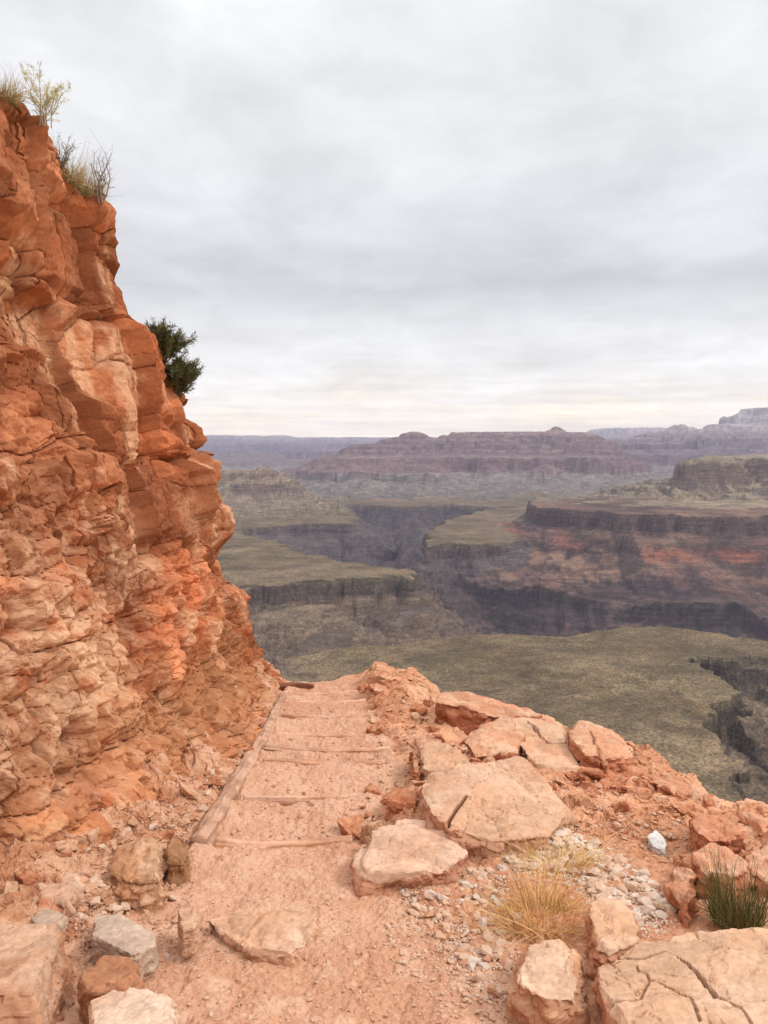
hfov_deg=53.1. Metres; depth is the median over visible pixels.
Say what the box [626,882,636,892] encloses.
stone
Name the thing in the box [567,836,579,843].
stone
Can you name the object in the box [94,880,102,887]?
stone
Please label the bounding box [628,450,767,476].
mesa
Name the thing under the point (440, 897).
stone
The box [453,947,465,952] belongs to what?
stone
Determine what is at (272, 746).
log step
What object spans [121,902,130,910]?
stone
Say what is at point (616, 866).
stone
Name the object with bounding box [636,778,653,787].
rock chunk
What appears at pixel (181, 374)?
evergreen shrub
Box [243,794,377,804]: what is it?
log step
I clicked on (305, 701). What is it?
log step
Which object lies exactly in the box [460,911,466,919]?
stone
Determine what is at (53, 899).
rock chunk
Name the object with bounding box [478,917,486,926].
stone
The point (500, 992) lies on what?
stone
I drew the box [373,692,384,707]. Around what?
rock chunk
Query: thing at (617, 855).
stone
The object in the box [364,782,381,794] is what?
rock chunk
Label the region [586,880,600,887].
stone
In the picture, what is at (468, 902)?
stone
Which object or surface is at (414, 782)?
rock chunk
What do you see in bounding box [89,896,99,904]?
stone
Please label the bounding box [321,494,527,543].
plateau
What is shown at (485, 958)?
stone
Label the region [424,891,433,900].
stone
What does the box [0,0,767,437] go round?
sky
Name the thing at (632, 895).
stone
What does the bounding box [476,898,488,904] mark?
stone
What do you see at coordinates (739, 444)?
mesa
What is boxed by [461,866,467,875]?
stone
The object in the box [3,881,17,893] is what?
rock chunk
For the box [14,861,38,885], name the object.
rock chunk
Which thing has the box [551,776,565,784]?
rock chunk
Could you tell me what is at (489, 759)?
rock chunk
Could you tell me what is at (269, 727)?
edging log
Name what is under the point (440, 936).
stone
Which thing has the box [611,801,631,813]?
rock chunk
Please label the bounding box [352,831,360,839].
rock chunk
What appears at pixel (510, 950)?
stone
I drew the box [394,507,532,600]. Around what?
plateau
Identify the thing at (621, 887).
stone
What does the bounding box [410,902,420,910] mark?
stone
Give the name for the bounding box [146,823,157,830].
stone
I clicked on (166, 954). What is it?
stone
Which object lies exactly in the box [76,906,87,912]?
stone
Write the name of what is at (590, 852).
stone
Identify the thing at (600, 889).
stone
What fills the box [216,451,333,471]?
mesa
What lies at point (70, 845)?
rock chunk
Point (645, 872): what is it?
stone
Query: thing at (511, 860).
stone
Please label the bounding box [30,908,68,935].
rock slab
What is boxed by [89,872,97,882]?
stone
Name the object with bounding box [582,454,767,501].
butte
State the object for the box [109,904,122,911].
stone
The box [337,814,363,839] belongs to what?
rock chunk
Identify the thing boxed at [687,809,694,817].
rock chunk
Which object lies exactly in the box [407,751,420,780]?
rock block
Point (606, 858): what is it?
stone
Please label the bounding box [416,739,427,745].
rock chunk
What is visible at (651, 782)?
rock chunk
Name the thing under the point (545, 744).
rock slab
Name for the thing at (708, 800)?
rock chunk
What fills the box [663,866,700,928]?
rock block
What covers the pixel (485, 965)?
stone
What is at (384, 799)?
rock chunk
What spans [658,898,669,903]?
stone
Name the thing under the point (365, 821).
rock chunk
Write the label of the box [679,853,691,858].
rock chunk
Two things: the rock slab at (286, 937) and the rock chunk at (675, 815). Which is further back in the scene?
the rock chunk at (675, 815)
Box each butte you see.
[216,467,357,518]
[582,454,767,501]
[624,485,669,497]
[633,424,714,442]
[695,407,767,442]
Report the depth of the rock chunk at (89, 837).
4.56 m
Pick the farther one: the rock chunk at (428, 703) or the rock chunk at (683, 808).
the rock chunk at (428, 703)
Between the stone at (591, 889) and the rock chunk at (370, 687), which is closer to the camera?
the stone at (591, 889)
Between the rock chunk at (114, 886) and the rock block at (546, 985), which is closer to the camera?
the rock block at (546, 985)
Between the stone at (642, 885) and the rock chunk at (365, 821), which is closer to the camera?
the stone at (642, 885)
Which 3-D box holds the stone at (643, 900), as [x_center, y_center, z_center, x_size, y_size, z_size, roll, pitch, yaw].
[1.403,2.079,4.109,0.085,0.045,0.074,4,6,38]
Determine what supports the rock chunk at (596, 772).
on the ground
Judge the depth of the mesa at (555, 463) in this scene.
11189.10 m
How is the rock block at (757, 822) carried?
on the ground
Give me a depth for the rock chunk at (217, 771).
6.23 m
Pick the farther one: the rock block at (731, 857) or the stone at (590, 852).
the stone at (590, 852)
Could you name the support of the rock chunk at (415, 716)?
on the ground
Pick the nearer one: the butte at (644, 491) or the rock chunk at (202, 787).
the rock chunk at (202, 787)
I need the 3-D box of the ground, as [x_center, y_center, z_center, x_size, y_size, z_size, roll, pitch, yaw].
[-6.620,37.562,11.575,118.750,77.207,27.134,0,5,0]
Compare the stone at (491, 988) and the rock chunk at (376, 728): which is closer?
the stone at (491, 988)
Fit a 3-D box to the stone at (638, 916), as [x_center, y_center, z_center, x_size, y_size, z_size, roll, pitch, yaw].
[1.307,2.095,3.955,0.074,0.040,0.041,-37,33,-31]
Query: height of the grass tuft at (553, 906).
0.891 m
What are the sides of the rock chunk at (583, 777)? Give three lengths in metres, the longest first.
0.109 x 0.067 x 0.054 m
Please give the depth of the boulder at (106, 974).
3.15 m
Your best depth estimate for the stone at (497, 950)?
3.61 m
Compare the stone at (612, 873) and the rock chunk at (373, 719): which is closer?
the stone at (612, 873)
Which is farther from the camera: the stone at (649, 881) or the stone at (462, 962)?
the stone at (649, 881)
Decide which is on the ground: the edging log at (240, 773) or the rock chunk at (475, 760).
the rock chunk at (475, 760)
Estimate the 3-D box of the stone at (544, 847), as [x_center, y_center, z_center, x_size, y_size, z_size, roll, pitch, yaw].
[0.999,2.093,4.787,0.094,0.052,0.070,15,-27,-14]
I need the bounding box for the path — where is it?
[56,674,511,1023]
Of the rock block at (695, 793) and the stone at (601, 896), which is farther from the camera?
the rock block at (695, 793)
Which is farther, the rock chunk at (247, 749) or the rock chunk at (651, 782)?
the rock chunk at (247, 749)
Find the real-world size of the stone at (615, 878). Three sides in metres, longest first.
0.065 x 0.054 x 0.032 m
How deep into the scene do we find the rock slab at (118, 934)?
3.50 m
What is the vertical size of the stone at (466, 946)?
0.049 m
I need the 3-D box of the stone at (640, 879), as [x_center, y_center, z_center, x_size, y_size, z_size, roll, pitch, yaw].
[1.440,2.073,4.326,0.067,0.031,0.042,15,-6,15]
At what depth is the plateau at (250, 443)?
32305.98 m
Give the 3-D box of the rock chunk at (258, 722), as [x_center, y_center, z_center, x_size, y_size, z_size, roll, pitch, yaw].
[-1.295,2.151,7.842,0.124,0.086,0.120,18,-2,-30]
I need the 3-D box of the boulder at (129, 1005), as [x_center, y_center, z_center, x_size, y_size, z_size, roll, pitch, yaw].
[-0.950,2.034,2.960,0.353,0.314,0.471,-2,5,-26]
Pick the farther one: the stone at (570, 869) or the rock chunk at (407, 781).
the rock chunk at (407, 781)
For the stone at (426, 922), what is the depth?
3.90 m
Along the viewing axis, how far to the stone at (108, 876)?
4.22 m
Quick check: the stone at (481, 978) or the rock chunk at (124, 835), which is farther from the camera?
the rock chunk at (124, 835)
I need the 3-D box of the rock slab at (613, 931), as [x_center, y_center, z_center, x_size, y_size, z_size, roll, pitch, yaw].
[1.056,2.055,3.566,0.256,0.379,0.542,1,5,14]
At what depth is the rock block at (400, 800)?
5.32 m
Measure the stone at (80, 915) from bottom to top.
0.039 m
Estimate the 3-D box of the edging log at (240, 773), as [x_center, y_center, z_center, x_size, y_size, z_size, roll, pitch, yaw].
[-1.174,2.190,6.623,0.133,0.294,1.540,0,5,0]
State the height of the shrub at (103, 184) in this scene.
0.678 m
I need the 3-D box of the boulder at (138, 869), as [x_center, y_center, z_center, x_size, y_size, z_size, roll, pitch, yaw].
[-1.386,2.064,4.342,0.365,0.310,0.664,-1,5,-12]
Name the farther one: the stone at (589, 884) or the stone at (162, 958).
the stone at (589, 884)
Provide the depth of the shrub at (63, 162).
6.50 m
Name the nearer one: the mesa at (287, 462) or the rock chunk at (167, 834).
the rock chunk at (167, 834)
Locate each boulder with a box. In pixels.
[0,923,75,1023]
[36,871,85,918]
[77,955,144,1023]
[88,987,182,1023]
[108,838,168,914]
[164,836,190,886]
[177,906,201,957]
[350,819,467,896]
[413,756,576,861]
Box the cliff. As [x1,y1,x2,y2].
[0,92,284,851]
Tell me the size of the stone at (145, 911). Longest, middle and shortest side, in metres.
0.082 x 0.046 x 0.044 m
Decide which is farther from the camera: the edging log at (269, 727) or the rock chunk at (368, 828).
the edging log at (269, 727)
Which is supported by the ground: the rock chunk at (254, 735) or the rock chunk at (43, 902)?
the rock chunk at (43, 902)
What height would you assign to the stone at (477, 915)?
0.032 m
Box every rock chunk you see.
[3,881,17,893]
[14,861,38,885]
[37,897,61,911]
[42,896,59,901]
[54,839,78,852]
[60,851,71,856]
[73,826,99,845]
[83,886,110,902]
[84,883,96,893]
[99,847,113,854]
[112,827,136,844]
[112,877,116,889]
[157,829,174,842]
[178,783,197,800]
[179,816,189,826]
[199,785,208,789]
[204,777,222,785]
[214,766,221,774]
[242,747,253,751]
[249,732,259,738]
[251,718,262,726]
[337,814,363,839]
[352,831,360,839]
[357,680,365,692]
[360,815,371,825]
[360,820,382,843]
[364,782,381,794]
[364,811,374,817]
[366,721,382,735]
[367,682,383,691]
[370,714,382,723]
[372,812,383,821]
[373,687,383,694]
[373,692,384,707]
[374,675,391,682]
[381,787,395,804]
[404,775,421,784]
[407,780,424,787]
[410,703,427,714]
[411,712,420,721]
[414,734,428,744]
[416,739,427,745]
[423,699,435,707]
[428,725,438,731]
[470,758,481,762]
[483,756,494,762]
[547,782,556,790]
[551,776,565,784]
[579,773,590,780]
[580,766,602,778]
[581,781,591,788]
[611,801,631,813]
[617,786,632,794]
[633,789,651,799]
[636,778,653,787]
[647,780,658,784]
[647,783,654,790]
[670,803,694,814]
[673,813,679,817]
[673,857,681,866]
[674,790,683,799]
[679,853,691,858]
[681,855,694,871]
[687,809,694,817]
[689,842,694,852]
[703,793,714,806]
[709,811,724,814]
[742,837,746,850]
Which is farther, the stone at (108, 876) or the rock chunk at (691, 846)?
the rock chunk at (691, 846)
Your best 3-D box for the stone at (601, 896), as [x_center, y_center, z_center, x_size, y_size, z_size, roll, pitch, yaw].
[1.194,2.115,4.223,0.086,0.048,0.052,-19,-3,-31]
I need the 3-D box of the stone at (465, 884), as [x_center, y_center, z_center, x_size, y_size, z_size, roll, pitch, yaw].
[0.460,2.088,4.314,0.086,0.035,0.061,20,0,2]
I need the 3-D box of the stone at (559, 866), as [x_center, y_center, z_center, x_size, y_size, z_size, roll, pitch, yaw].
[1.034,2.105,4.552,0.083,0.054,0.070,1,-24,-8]
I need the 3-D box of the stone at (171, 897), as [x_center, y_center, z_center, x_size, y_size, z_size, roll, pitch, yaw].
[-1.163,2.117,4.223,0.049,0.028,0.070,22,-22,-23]
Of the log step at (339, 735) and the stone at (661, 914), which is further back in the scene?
the log step at (339, 735)
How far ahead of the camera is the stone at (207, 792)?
5.74 m
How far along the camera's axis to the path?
4.12 m
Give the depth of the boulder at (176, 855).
4.42 m
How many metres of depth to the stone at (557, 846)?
4.79 m
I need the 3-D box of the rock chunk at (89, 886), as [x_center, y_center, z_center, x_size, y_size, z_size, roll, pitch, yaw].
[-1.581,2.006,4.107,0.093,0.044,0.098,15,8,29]
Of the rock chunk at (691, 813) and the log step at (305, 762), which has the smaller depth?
the rock chunk at (691, 813)
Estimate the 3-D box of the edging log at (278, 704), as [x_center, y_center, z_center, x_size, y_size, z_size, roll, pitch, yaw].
[-1.230,2.275,9.046,0.104,0.257,1.340,0,5,-2]
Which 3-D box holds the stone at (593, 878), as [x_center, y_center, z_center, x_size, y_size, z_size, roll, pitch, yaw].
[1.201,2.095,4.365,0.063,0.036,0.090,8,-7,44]
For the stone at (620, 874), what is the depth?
4.39 m
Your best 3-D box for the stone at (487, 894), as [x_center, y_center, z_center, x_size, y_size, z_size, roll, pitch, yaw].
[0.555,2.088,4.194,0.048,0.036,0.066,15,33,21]
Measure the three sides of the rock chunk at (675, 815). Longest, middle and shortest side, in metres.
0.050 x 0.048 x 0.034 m
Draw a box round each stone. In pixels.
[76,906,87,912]
[76,912,84,919]
[83,918,94,924]
[86,935,90,943]
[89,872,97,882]
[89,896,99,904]
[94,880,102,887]
[104,873,112,878]
[104,878,113,886]
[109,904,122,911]
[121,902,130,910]
[127,818,134,826]
[141,906,148,915]
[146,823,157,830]
[157,948,166,961]
[161,952,169,959]
[164,913,176,920]
[167,895,176,899]
[170,916,177,924]
[204,790,211,795]
[408,908,418,916]
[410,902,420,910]
[423,910,433,917]
[423,919,430,926]
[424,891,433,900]
[427,890,435,897]
[433,931,445,940]
[435,913,442,920]
[437,894,449,900]
[441,923,450,929]
[442,910,450,917]
[446,884,456,888]
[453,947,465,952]
[455,898,464,903]
[457,943,470,951]
[458,893,466,897]
[458,959,466,966]
[459,880,472,888]
[459,953,468,959]
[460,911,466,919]
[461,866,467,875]
[461,901,466,908]
[465,900,477,906]
[466,867,473,873]
[466,956,480,964]
[467,962,474,971]
[469,940,478,946]
[472,869,479,874]
[472,910,480,920]
[472,973,489,982]
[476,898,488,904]
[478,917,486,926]
[479,871,486,879]
[479,945,492,955]
[479,962,489,969]
[481,890,490,899]
[482,886,491,890]
[482,955,491,961]
[483,929,493,941]
[484,917,491,925]
[486,867,495,873]
[487,984,497,997]
[487,987,502,996]
[491,944,501,950]
[491,954,500,959]
[492,948,503,953]
[494,897,502,906]
[496,939,505,944]
[497,974,510,983]
[498,864,507,869]
[499,971,511,978]
[502,987,507,994]
[504,934,511,939]
[504,959,512,970]
[507,947,515,955]
[508,855,515,865]
[513,860,528,870]
[530,862,540,868]
[534,850,545,860]
[542,845,551,850]
[543,863,552,870]
[552,836,562,841]
[552,841,559,848]
[552,863,564,871]
[553,830,567,835]
[559,857,568,863]
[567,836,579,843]
[568,868,577,873]
[577,833,582,840]
[586,871,599,876]
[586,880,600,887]
[587,849,595,855]
[587,887,597,894]
[588,877,598,881]
[589,838,600,845]
[595,885,604,892]
[595,891,608,899]
[600,854,612,862]
[600,873,608,878]
[606,887,615,896]
[607,866,613,871]
[608,870,616,879]
[610,889,620,896]
[612,864,622,870]
[612,868,621,871]
[612,875,619,880]
[613,853,623,861]
[616,857,627,863]
[616,872,625,877]
[616,883,627,893]
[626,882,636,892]
[630,893,637,898]
[634,877,645,882]
[635,912,641,922]
[636,868,650,876]
[638,882,650,887]
[638,896,648,904]
[640,905,655,913]
[642,891,657,902]
[646,879,656,882]
[647,830,666,856]
[647,882,659,889]
[651,891,660,899]
[653,901,666,911]
[654,910,666,918]
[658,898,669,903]
[665,904,676,912]
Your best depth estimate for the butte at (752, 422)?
19086.51 m
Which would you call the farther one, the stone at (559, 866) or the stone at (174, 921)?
the stone at (559, 866)
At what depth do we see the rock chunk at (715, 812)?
5.31 m
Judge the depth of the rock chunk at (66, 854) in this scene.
4.35 m
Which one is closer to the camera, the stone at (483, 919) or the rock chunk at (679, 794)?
the stone at (483, 919)
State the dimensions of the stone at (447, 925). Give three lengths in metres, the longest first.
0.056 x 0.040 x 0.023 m
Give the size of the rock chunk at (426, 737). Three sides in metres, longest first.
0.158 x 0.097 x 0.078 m
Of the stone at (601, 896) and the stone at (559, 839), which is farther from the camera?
the stone at (559, 839)
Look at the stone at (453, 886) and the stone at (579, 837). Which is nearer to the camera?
the stone at (453, 886)
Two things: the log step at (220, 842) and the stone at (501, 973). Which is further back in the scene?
the log step at (220, 842)
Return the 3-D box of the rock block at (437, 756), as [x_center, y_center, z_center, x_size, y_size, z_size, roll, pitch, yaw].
[0.504,2.140,6.352,0.455,0.364,0.662,0,5,0]
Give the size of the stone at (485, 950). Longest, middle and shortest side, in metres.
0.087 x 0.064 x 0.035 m
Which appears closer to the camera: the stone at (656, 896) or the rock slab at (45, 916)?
the rock slab at (45, 916)
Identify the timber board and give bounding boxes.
[279,682,314,688]
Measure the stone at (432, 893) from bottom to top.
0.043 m
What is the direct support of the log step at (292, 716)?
on the path
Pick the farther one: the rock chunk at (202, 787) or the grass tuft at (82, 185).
the grass tuft at (82, 185)
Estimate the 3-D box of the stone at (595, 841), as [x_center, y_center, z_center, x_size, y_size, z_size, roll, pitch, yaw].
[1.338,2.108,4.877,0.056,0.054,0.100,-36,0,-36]
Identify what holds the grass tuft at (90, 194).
on the cliff
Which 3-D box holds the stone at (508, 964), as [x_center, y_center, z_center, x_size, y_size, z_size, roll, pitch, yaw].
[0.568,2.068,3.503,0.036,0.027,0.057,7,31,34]
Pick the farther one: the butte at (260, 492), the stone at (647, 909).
the butte at (260, 492)
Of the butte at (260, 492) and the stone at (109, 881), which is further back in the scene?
the butte at (260, 492)
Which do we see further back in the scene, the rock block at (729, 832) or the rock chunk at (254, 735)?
the rock chunk at (254, 735)
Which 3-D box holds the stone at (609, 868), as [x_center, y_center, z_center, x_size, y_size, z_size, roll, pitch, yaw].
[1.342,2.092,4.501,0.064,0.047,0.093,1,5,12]
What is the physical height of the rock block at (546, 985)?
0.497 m
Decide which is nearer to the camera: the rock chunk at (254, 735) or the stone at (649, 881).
the stone at (649, 881)
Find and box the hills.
[248,597,472,664]
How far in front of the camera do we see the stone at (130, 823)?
4.84 m
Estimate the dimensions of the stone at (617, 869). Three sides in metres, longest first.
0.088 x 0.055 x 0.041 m
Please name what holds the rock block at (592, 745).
on the ground
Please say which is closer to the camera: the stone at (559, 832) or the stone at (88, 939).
the stone at (88, 939)
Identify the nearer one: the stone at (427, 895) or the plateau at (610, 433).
the stone at (427, 895)
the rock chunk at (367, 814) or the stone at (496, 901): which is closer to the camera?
the stone at (496, 901)
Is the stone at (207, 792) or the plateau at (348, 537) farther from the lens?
the plateau at (348, 537)
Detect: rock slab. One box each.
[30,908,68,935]
[91,913,158,979]
[208,909,320,967]
[510,716,581,772]
[583,898,641,980]
[591,927,767,1023]
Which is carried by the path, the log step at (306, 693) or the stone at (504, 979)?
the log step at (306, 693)
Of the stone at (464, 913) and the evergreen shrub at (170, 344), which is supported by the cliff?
the evergreen shrub at (170, 344)
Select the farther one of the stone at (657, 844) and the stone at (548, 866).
the stone at (657, 844)
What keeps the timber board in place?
on the path
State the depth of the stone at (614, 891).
4.23 m
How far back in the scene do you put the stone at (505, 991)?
3.31 m
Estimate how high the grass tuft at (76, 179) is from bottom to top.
0.597 m
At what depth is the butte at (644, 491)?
6418.52 m
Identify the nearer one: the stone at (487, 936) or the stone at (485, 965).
the stone at (485, 965)
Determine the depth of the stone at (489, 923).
3.90 m
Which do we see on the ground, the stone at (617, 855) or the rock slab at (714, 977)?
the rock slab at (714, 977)
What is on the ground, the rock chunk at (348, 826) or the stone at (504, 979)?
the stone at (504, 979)
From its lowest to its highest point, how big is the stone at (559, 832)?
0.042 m
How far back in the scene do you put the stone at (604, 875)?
4.38 m
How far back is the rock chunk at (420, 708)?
8.44 m
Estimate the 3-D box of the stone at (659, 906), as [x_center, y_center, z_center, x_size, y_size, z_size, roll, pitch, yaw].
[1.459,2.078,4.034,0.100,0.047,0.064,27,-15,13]
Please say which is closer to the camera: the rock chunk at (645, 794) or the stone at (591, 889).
the stone at (591, 889)
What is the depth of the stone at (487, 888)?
4.25 m
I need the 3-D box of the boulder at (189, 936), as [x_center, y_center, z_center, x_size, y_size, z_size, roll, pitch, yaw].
[-0.936,2.001,3.690,0.105,0.155,0.229,-2,5,-22]
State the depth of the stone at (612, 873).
4.41 m
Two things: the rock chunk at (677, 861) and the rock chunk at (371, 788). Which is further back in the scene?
the rock chunk at (371, 788)
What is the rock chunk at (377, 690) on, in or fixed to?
on the ground
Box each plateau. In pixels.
[197,435,435,450]
[216,529,497,634]
[233,510,396,565]
[273,625,767,803]
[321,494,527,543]
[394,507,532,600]
[586,427,700,438]
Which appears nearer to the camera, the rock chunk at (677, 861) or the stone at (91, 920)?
the stone at (91, 920)
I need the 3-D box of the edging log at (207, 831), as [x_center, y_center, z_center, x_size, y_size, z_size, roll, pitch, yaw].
[-1.179,2.136,5.402,0.149,0.238,1.049,0,5,0]
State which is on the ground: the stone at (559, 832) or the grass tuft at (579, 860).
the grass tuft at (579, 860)
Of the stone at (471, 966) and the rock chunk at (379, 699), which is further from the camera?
the rock chunk at (379, 699)
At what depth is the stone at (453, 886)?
4.28 m
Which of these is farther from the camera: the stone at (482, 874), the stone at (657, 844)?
the stone at (657, 844)
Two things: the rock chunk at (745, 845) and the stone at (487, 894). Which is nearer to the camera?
the stone at (487, 894)
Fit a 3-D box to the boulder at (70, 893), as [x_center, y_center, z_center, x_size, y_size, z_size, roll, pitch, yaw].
[-1.677,2.038,3.981,0.287,0.239,0.418,0,5,0]
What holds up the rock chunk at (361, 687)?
on the log step at (306, 693)
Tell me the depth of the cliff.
5.90 m
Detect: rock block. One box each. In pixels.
[384,785,419,820]
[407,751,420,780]
[419,741,469,780]
[434,691,542,734]
[460,715,525,760]
[505,939,590,1023]
[566,720,637,772]
[622,776,655,793]
[651,775,698,798]
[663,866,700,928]
[688,814,743,855]
[689,790,724,805]
[691,843,755,899]
[737,798,767,843]
[744,841,767,898]
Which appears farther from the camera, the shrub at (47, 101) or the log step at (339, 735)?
the log step at (339, 735)
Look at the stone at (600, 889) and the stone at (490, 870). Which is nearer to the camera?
the stone at (600, 889)
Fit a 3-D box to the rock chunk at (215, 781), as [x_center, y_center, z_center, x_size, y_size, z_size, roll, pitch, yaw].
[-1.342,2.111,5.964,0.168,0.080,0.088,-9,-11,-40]
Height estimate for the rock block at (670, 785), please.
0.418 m
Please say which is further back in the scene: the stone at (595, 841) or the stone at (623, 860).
the stone at (595, 841)
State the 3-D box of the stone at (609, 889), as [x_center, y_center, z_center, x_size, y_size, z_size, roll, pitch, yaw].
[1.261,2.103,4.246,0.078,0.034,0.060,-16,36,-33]
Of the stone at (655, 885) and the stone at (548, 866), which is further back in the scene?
the stone at (548, 866)
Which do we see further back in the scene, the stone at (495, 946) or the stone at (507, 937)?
the stone at (507, 937)
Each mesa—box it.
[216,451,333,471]
[278,426,670,525]
[605,435,767,453]
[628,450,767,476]
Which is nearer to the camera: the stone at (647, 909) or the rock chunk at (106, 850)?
the stone at (647, 909)
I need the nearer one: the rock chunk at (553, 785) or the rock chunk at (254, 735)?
the rock chunk at (553, 785)
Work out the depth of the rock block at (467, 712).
7.87 m
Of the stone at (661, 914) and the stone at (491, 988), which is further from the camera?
the stone at (661, 914)
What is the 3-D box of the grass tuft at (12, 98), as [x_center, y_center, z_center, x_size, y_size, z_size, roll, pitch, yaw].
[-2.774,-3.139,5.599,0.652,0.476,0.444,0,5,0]
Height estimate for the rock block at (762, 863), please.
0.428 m
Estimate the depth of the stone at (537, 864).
4.55 m
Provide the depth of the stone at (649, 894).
4.12 m
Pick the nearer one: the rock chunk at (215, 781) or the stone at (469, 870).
the stone at (469, 870)
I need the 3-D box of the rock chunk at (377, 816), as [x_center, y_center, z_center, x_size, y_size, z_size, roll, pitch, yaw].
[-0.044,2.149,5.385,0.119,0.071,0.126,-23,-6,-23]
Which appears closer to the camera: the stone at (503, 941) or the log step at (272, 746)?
the stone at (503, 941)
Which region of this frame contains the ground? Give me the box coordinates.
[0,661,767,1023]
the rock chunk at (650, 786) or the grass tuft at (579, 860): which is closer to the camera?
the grass tuft at (579, 860)
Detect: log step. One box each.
[214,835,352,850]
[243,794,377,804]
[263,758,384,765]
[264,742,389,752]
[276,732,373,737]
[282,712,371,718]
[283,698,365,702]
[285,690,361,695]
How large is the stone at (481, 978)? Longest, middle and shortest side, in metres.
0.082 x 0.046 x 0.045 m
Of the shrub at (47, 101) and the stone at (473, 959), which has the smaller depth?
the stone at (473, 959)
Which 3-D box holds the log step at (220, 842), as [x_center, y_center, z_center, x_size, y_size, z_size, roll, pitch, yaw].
[-0.635,2.099,4.863,0.876,0.124,0.103,0,5,-5]
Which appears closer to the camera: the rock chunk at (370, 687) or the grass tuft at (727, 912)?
the grass tuft at (727, 912)
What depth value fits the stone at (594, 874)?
4.43 m
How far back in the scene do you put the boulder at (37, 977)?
3.15 m
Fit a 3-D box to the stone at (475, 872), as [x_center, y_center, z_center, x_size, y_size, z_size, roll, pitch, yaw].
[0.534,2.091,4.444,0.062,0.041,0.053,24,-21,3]
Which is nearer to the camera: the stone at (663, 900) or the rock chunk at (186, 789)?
the stone at (663, 900)
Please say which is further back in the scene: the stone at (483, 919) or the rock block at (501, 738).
the rock block at (501, 738)
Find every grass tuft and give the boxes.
[0,61,47,114]
[49,116,105,191]
[66,159,122,203]
[69,156,108,200]
[452,799,629,976]
[463,783,663,890]
[656,823,767,930]
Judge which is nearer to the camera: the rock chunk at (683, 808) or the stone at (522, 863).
the stone at (522, 863)
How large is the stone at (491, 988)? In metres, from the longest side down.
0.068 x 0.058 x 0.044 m
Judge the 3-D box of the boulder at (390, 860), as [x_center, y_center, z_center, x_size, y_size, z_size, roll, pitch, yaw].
[0.151,2.108,4.608,0.705,0.335,0.810,0,5,0]
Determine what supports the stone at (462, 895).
on the ground
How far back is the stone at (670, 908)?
4.01 m
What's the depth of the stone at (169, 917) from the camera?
4.01 m
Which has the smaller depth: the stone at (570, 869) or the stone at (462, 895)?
the stone at (462, 895)
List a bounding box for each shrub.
[19,60,74,127]
[55,134,83,168]
[86,134,114,203]
[140,316,196,365]
[164,351,206,399]
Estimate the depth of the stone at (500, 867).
4.53 m
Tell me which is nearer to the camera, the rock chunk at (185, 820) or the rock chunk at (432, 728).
the rock chunk at (185, 820)
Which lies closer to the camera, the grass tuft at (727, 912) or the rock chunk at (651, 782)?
the grass tuft at (727, 912)
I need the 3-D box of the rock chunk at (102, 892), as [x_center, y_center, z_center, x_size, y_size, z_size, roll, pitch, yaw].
[-1.533,2.028,4.053,0.134,0.080,0.142,-6,-1,10]
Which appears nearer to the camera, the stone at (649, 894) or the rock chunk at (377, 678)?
the stone at (649, 894)
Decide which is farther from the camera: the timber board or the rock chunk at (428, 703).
the timber board
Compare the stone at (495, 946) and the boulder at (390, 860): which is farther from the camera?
the boulder at (390, 860)
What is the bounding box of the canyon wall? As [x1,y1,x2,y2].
[378,493,767,640]
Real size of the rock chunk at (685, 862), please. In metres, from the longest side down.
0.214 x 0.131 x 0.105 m
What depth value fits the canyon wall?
4544.33 m
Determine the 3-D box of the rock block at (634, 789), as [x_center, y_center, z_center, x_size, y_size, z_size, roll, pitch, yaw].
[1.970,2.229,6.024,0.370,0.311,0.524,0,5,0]
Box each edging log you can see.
[190,785,239,844]
[225,736,267,791]
[259,713,277,741]
[268,690,287,716]
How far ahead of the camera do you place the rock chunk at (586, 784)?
6.17 m
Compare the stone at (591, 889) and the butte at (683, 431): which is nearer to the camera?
the stone at (591, 889)
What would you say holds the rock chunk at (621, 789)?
on the ground
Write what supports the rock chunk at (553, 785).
on the ground
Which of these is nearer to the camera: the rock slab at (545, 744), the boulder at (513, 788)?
the boulder at (513, 788)
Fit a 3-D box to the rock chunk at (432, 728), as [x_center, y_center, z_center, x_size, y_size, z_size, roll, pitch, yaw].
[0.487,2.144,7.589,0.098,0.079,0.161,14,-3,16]

